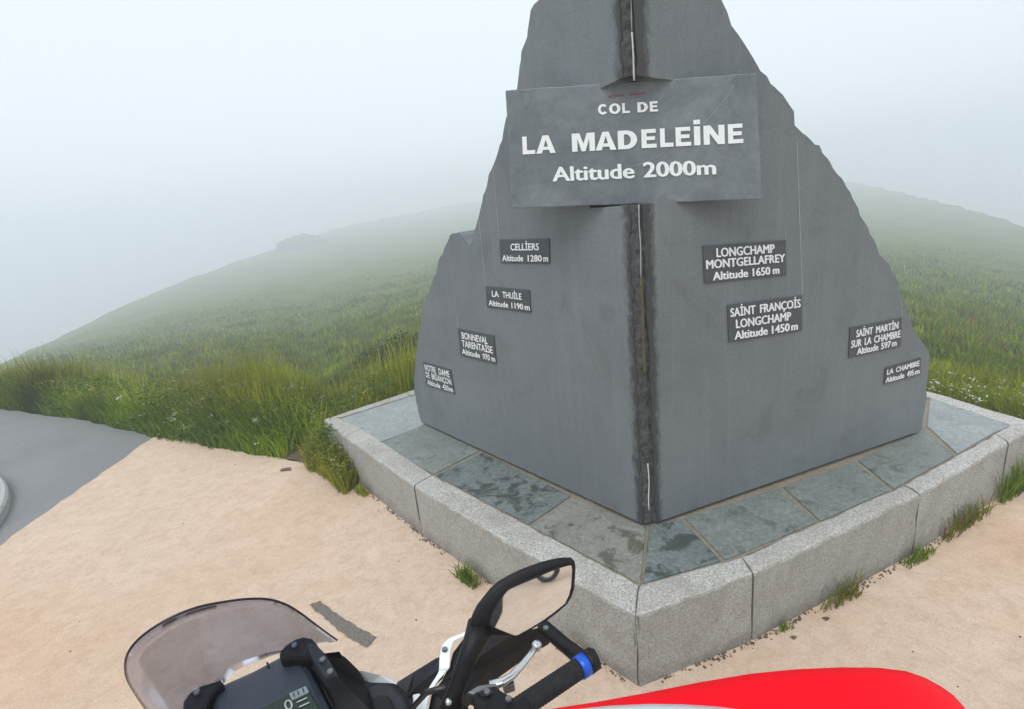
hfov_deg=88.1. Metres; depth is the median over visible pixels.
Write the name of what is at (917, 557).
grass tuft
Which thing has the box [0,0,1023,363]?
sky
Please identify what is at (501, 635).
motorcycle
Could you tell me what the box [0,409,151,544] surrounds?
asphalt road
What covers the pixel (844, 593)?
grass tuft
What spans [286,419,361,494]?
leafy clump
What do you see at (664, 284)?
summit monument
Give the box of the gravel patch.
[310,601,375,646]
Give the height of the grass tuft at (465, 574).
0.100 m
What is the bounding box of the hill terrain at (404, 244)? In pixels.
[0,182,1023,461]
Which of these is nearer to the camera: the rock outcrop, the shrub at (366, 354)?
the shrub at (366, 354)
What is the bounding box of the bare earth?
[280,445,304,461]
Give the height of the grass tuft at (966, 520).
0.149 m
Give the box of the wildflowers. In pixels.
[2,353,1023,460]
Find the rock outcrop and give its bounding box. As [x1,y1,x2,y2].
[276,233,328,252]
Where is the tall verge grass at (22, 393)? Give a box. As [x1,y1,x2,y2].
[0,318,1023,472]
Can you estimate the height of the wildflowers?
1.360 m
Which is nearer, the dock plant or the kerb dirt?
the kerb dirt
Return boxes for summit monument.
[414,0,928,522]
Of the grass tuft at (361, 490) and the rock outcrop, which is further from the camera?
the rock outcrop
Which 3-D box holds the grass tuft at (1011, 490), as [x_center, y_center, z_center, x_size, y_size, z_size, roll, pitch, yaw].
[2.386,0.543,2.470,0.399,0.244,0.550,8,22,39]
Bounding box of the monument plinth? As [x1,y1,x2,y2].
[324,390,1023,686]
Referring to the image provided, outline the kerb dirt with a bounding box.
[369,489,1020,682]
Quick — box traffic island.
[0,476,10,524]
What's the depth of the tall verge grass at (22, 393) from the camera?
4.38 m
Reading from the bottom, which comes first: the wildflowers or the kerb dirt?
the kerb dirt
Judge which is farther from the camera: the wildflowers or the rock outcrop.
the rock outcrop
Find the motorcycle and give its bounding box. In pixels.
[124,557,600,708]
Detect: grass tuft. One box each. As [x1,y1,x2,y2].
[353,481,371,497]
[446,556,486,589]
[776,618,795,632]
[820,568,870,612]
[898,542,940,569]
[939,488,1004,541]
[992,453,1023,503]
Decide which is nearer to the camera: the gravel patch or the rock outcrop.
the gravel patch
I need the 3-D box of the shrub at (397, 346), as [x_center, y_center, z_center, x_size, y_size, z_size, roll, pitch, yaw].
[-1.846,-0.157,9.105,1.301,0.584,1.227,5,20,32]
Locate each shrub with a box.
[352,345,386,368]
[368,327,418,367]
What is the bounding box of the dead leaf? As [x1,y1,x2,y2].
[280,467,290,470]
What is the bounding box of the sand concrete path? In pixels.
[0,437,1023,708]
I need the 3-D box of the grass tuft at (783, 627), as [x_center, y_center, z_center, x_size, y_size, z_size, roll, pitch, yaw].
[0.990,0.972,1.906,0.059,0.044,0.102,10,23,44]
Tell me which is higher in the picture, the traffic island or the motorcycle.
the traffic island
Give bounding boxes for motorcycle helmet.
[553,667,964,708]
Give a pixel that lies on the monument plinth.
(651, 601)
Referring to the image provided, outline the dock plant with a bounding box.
[236,343,255,396]
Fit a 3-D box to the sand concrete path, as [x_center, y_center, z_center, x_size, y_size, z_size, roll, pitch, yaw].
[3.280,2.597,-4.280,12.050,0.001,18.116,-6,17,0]
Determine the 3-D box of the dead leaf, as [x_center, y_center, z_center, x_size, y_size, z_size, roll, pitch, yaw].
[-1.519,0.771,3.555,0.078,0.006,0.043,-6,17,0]
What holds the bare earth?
on the hill terrain at (404, 244)
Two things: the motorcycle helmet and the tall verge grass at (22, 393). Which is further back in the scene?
the tall verge grass at (22, 393)

